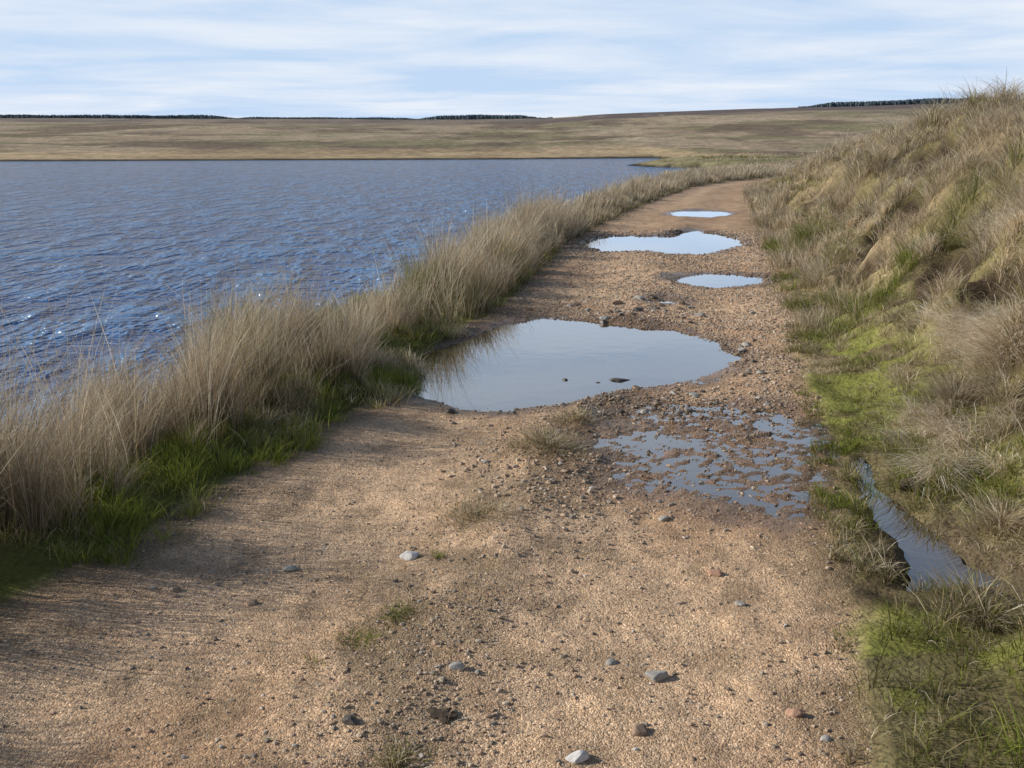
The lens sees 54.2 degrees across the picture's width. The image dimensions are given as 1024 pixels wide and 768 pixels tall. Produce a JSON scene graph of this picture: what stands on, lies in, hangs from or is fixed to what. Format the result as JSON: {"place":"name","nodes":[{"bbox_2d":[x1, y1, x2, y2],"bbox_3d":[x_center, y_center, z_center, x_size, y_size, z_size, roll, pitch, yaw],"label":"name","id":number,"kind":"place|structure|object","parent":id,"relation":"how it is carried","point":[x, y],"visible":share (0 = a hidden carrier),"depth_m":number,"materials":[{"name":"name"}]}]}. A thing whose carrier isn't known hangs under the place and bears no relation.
{"place":"outdoors","nodes":[
{"label":"outdoors","id":0,"kind":"place"},
{"bbox_2d":[0,158,701,463],"bbox_3d":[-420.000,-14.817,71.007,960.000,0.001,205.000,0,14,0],"label":"lake","id":1,"kind":"structure","parent":0,"point":[111,226],"depth_m":26.74,"materials":[{"name":"liquid"}]},
{"bbox_2d":[0,176,873,767],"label":"track","id":2,"kind":"structure","parent":0,"point":[48,740],"depth_m":3.79,"materials":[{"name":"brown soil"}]},
{"bbox_2d":[171,586,180,592],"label":"stone","id":3,"kind":"object","parent":2,"relation":"on","point":[176,589],"visible":1,"depth_m":3.94,"materials":[{"name":"stone"}]},
{"bbox_2d":[246,599,257,605],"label":"stone","id":4,"kind":"object","parent":2,"relation":"on","point":[251,602],"visible":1,"depth_m":3.82,"materials":[{"name":"grey stone"}]},
{"bbox_2d":[282,565,297,571],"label":"stone","id":5,"kind":"object","parent":2,"relation":"on","point":[289,568],"visible":1,"depth_m":4.11,"materials":[{"name":"grey stone"}]},
{"bbox_2d":[302,654,329,672],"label":"grass tuft","id":6,"kind":"object","parent":2,"relation":"on","point":[314,660],"visible":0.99,"depth_m":3.35,"materials":[{"name":"beige plant"}]},
{"bbox_2d":[342,715,357,724],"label":"stone","id":7,"kind":"object","parent":2,"relation":"on","point":[349,720],"visible":1,"depth_m":2.96,"materials":[{"name":"grey stone"}]},
{"bbox_2d":[324,623,393,651],"bbox_3d":[-0.533,0.889,3.498,0.266,0.052,0.254,11,18,39],"label":"grass tuft","id":8,"kind":"object","parent":2,"relation":"on","point":[367,638],"visible":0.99,"depth_m":3.51,"materials":[{"name":"green plant"}]},
{"bbox_2d":[365,596,427,628],"bbox_3d":[-0.410,0.837,3.671,0.225,0.054,0.264,3,14,11],"label":"grass tuft","id":9,"kind":"object","parent":2,"relation":"on","point":[396,612],"visible":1,"depth_m":3.67,"materials":[{"name":"green plant"}]},
{"bbox_2d":[352,728,451,767],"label":"grass tuft","id":10,"kind":"object","parent":2,"relation":"on","point":[392,761],"visible":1,"depth_m":2.83,"materials":[{"name":"green plant"}]},
{"bbox_2d":[399,551,419,560],"bbox_3d":[-0.427,0.728,4.231,0.080,0.048,0.067,-9,16,-32],"label":"stone","id":11,"kind":"object","parent":2,"relation":"on","point":[406,555],"visible":0.94,"depth_m":4.21,"materials":[{"name":"white stone"}]},
{"bbox_2d":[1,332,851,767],"bbox_3d":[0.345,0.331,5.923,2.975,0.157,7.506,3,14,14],"label":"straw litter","id":12,"kind":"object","parent":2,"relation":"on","point":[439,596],"visible":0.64,"depth_m":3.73,"materials":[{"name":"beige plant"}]},
{"bbox_2d":[422,550,444,559],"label":"grass tuft","id":13,"kind":"object","parent":2,"relation":"on","point":[436,555],"visible":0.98,"depth_m":4.23,"materials":[{"name":"green plant"}]},
{"bbox_2d":[426,707,457,723],"bbox_3d":[-0.220,1.008,3.042,0.110,0.016,0.077,1,21,5],"label":"peat clod","id":14,"kind":"object","parent":2,"relation":"on","point":[443,715],"visible":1,"depth_m":3.04,"materials":[{"name":"brown soil"}]},
{"bbox_2d":[446,408,454,412],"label":"stone","id":15,"kind":"object","parent":2,"relation":"on","point":[450,410],"visible":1,"depth_m":6.55,"materials":[{"name":"stone"}]},
{"bbox_2d":[449,661,464,669],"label":"stone","id":16,"kind":"object","parent":2,"relation":"on","point":[456,665],"visible":0.98,"depth_m":3.31,"materials":[{"name":"grey stone"}]},
{"bbox_2d":[408,488,588,550],"bbox_3d":[-0.071,0.599,4.630,0.871,0.116,0.743,0,14,0],"label":"grass tuft","id":17,"kind":"object","parent":2,"relation":"on","point":[467,510],"visible":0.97,"depth_m":4.63,"materials":[{"name":"beige plant"}]},
{"bbox_2d":[464,420,597,465],"bbox_3d":[0.195,0.311,5.674,0.748,0.182,0.713,9,16,33],"label":"grass tuft","id":18,"kind":"object","parent":2,"relation":"on","point":[546,441],"visible":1,"depth_m":5.66,"materials":[{"name":"plant"}]},
{"bbox_2d":[533,401,611,430],"bbox_3d":[0.356,0.211,6.191,0.526,0.123,0.556,7,15,25],"label":"grass tuft","id":19,"kind":"object","parent":2,"relation":"on","point":[567,416],"visible":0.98,"depth_m":6.22,"materials":[{"name":"beige plant"}]},
{"bbox_2d":[572,301,580,305],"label":"stone","id":20,"kind":"object","parent":2,"relation":"on","point":[575,303],"visible":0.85,"depth_m":10.84,"materials":[{"name":"stone"}]},
{"bbox_2d":[413,317,740,411],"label":"puddle","id":21,"kind":"object","parent":2,"relation":"on","point":[508,367],"visible":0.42,"depth_m":8.04,"materials":[{"name":"liquid"}]},
{"bbox_2d":[565,749,588,763],"bbox_3d":[0.186,1.065,2.863,0.068,0.033,0.047,-8,16,-30],"label":"stone","id":22,"kind":"object","parent":2,"relation":"on","point":[578,756],"visible":1,"depth_m":2.85,"materials":[{"name":"white stone"}]},
{"bbox_2d":[599,316,608,319],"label":"stone","id":23,"kind":"object","parent":2,"relation":"on","point":[603,317],"visible":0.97,"depth_m":9.88,"materials":[{"name":"grey stone"}]},
{"bbox_2d":[603,309,613,312],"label":"stone","id":24,"kind":"object","parent":2,"relation":"on","point":[607,311],"visible":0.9,"depth_m":10.20,"materials":[{"name":"stone"}]},
{"bbox_2d":[606,658,617,665],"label":"stone","id":25,"kind":"object","parent":2,"relation":"on","point":[611,661],"visible":0.99,"depth_m":3.39,"materials":[{"name":"grey stone"}]},
{"bbox_2d":[612,300,622,304],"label":"stone","id":26,"kind":"object","parent":2,"relation":"on","point":[616,302],"visible":0.98,"depth_m":10.77,"materials":[{"name":"stone"}]},
{"bbox_2d":[609,378,629,381],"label":"stone","id":27,"kind":"object","parent":2,"relation":"on","point":[618,379],"visible":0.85,"depth_m":7.45,"materials":[{"name":"grey stone"}]},
{"bbox_2d":[616,409,624,413],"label":"stone","id":28,"kind":"object","parent":2,"relation":"on","point":[619,411],"visible":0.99,"depth_m":6.50,"materials":[{"name":"grey stone"}]},
{"bbox_2d":[625,312,636,315],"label":"stone","id":29,"kind":"object","parent":2,"relation":"on","point":[631,313],"visible":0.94,"depth_m":9.95,"materials":[{"name":"stone"}]},
{"bbox_2d":[631,385,640,389],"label":"stone","id":30,"kind":"object","parent":2,"relation":"on","point":[635,387],"visible":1,"depth_m":7.05,"materials":[{"name":"beige stone"}]},
{"bbox_2d":[632,307,642,311],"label":"stone","id":31,"kind":"object","parent":2,"relation":"on","point":[636,309],"visible":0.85,"depth_m":10.16,"materials":[{"name":"grey stone"}]},
{"bbox_2d":[633,295,644,299],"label":"stone","id":32,"kind":"object","parent":2,"relation":"on","point":[638,297],"visible":0.82,"depth_m":11.00,"materials":[{"name":"grey stone"}]},
{"bbox_2d":[632,723,647,735],"bbox_3d":[0.383,1.036,2.989,0.048,0.035,0.043,-1,6,-5],"label":"stone","id":33,"kind":"object","parent":2,"relation":"on","point":[639,729],"visible":1,"depth_m":2.98,"materials":[{"name":"beige stone"}]},
{"bbox_2d":[640,409,648,412],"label":"stone","id":34,"kind":"object","parent":2,"relation":"on","point":[644,411],"visible":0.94,"depth_m":6.55,"materials":[{"name":"grey stone"}]},
{"bbox_2d":[645,670,668,681],"bbox_3d":[0.480,0.965,3.301,0.080,0.037,0.056,-3,8,-12],"label":"stone","id":35,"kind":"object","parent":2,"relation":"on","point":[657,675],"visible":1,"depth_m":3.29,"materials":[{"name":"grey stone"}]},
{"bbox_2d":[580,231,741,254],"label":"puddle","id":36,"kind":"object","parent":2,"relation":"on","point":[694,242],"visible":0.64,"depth_m":17.54,"materials":[{"name":"liquid"}]},
{"bbox_2d":[659,515,668,521],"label":"stone","id":37,"kind":"object","parent":2,"relation":"on","point":[663,518],"visible":1,"depth_m":4.67,"materials":[{"name":"white stone"}]},
{"bbox_2d":[659,300,674,303],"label":"puddle","id":38,"kind":"object","parent":2,"relation":"on","point":[666,301],"visible":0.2,"depth_m":11.16,"materials":[{"name":"liquid"}]},
{"bbox_2d":[684,406,692,410],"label":"stone","id":39,"kind":"object","parent":2,"relation":"on","point":[686,408],"visible":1,"depth_m":6.57,"materials":[{"name":"grey stone"}]},
{"bbox_2d":[689,392,699,395],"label":"stone","id":40,"kind":"object","parent":2,"relation":"on","point":[693,393],"visible":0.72,"depth_m":6.97,"materials":[{"name":"grey stone"}]},
{"bbox_2d":[694,312,704,316],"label":"stone","id":41,"kind":"object","parent":2,"relation":"on","point":[699,314],"visible":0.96,"depth_m":10.05,"materials":[{"name":"grey stone"}]},
{"bbox_2d":[671,211,729,216],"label":"puddle","id":42,"kind":"object","parent":2,"relation":"on","point":[700,213],"visible":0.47,"depth_m":24.89,"materials":[{"name":"liquid"}]},
{"bbox_2d":[707,569,721,576],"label":"stone","id":43,"kind":"object","parent":2,"relation":"on","point":[716,572],"visible":1,"depth_m":4.07,"materials":[{"name":"brown stone"}]},
{"bbox_2d":[677,274,763,287],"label":"puddle","id":44,"kind":"object","parent":2,"relation":"on","point":[715,280],"visible":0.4,"depth_m":12.85,"materials":[{"name":"liquid"}]},
{"bbox_2d":[593,401,868,518],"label":"puddle","id":45,"kind":"object","parent":2,"relation":"on","point":[692,468],"visible":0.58,"depth_m":5.57,"materials":[{"name":"liquid"}]},
{"bbox_2d":[735,601,745,605],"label":"stone","id":46,"kind":"object","parent":2,"relation":"on","point":[740,603],"visible":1,"depth_m":3.80,"materials":[{"name":"grey stone"}]},
{"bbox_2d":[742,342,750,346],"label":"stone","id":47,"kind":"object","parent":2,"relation":"on","point":[746,344],"visible":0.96,"depth_m":8.64,"materials":[{"name":"grey stone"}]},
{"bbox_2d":[785,708,802,716],"bbox_3d":[0.869,1.011,3.074,0.048,0.029,0.036,-5,14,-20],"label":"stone","id":48,"kind":"object","parent":2,"relation":"on","point":[791,712],"visible":1,"depth_m":3.06,"materials":[{"name":"stone"}]},
{"bbox_2d":[820,735,831,741],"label":"stone","id":49,"kind":"object","parent":2,"relation":"on","point":[825,738],"visible":0.91,"depth_m":2.93,"materials":[{"name":"white stone"}]},
{"bbox_2d":[805,459,879,485],"bbox_3d":[1.785,0.477,5.209,0.391,0.127,0.442,13,19,43],"label":"grass tuft","id":50,"kind":"object","parent":2,"relation":"on","point":[844,474],"visible":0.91,"depth_m":5.25,"materials":[{"name":"plant"}]},
{"bbox_2d":[0,71,1023,767],"bbox_3d":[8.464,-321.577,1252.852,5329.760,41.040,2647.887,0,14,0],"label":"ground","id":51,"kind":"structure","parent":0,"point":[678,137],"depth_m":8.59,"materials":[{"name":"plant"}]},
{"bbox_2d":[0,114,243,118],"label":"conifer forest","id":52,"kind":"object","parent":51,"relation":"on","point":[192,116],"visible":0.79,"depth_m":883.22,"materials":[{"name":"green plant"}]},
{"bbox_2d":[234,117,423,119],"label":"conifer forest","id":53,"kind":"object","parent":51,"relation":"on","point":[384,118],"visible":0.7,"depth_m":883.96,"materials":[{"name":"green plant"}]},
{"bbox_2d":[0,182,695,573],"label":"short grass","id":54,"kind":"structure","parent":51,"relation":"on","point":[292,436],"depth_m":5.52,"materials":[{"name":"green plant"}]},
{"bbox_2d":[0,162,794,545],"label":"tall grass","id":55,"kind":"structure","parent":51,"relation":"on","point":[258,346],"depth_m":6.23,"materials":[{"name":"beige plant"}]},
{"bbox_2d":[413,114,552,119],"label":"conifer forest","id":56,"kind":"object","parent":51,"relation":"on","point":[467,117],"visible":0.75,"depth_m":882.51,"materials":[{"name":"green plant"}]},
{"bbox_2d":[657,152,809,177],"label":"moor grass","id":57,"kind":"structure","parent":51,"relation":"on","point":[755,157],"depth_m":97.48,"materials":[{"name":"plant"}]},
{"bbox_2d":[798,96,988,107],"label":"conifer forest","id":58,"kind":"object","parent":51,"relation":"on","point":[881,102],"visible":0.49,"depth_m":878.69,"materials":[{"name":"green plant"}]},
{"bbox_2d":[898,471,947,494],"bbox_3d":[2.081,0.504,5.060,0.285,0.107,0.205,-9,15,-32],"label":"peat clod","id":59,"kind":"object","parent":51,"relation":"on","point":[908,484],"visible":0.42,"depth_m":5.01,"materials":[{"name":"brown soil"}]},
{"bbox_2d":[884,442,973,475],"bbox_3d":[2.171,0.415,5.254,0.455,0.146,0.489,-11,17,-38],"label":"grass tussock","id":60,"kind":"object","parent":51,"relation":"on","point":[914,459],"depth_m":5.31,"materials":[{"name":"plant"}]},
{"bbox_2d":[865,463,1005,590],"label":"puddle","id":61,"kind":"object","parent":51,"relation":"on","point":[924,550],"visible":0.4,"depth_m":4.40,"materials":[{"name":"liquid"}]},
{"bbox_2d":[880,360,1016,421],"bbox_3d":[2.645,0.046,5.906,0.872,0.396,0.965,-10,17,-37],"label":"grass tussock","id":62,"kind":"object","parent":51,"relation":"on","point":[962,394],"depth_m":5.91,"materials":[{"name":"beige plant"}]},
{"bbox_2d":[885,560,1023,647],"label":"grass tussock","id":63,"kind":"object","parent":51,"relation":"on","point":[980,613],"depth_m":3.57,"materials":[{"name":"plant"}]},
{"bbox_2d":[903,281,1023,395],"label":"grass tussock","id":64,"kind":"object","parent":51,"relation":"on","point":[1007,365],"depth_m":5.91,"materials":[{"name":"beige plant"}]},
{"bbox_2d":[921,479,1023,542],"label":"grass tussock","id":65,"kind":"object","parent":51,"relation":"on","point":[990,518],"depth_m":4.47,"materials":[{"name":"beige plant"}]},
{"bbox_2d":[944,587,1021,613],"bbox_3d":[1.762,0.822,3.736,0.272,0.077,0.194,8,24,31],"label":"peat clod","id":66,"kind":"object","parent":51,"relation":"on","point":[1008,600],"visible":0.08,"depth_m":3.73,"materials":[{"name":"brown soil"}]},
{"bbox_2d":[0,0,1023,118],"label":"sky","id":67,"kind":"structure","parent":0,"point":[414,59],"materials":[{"name":"blue"}]}
]}

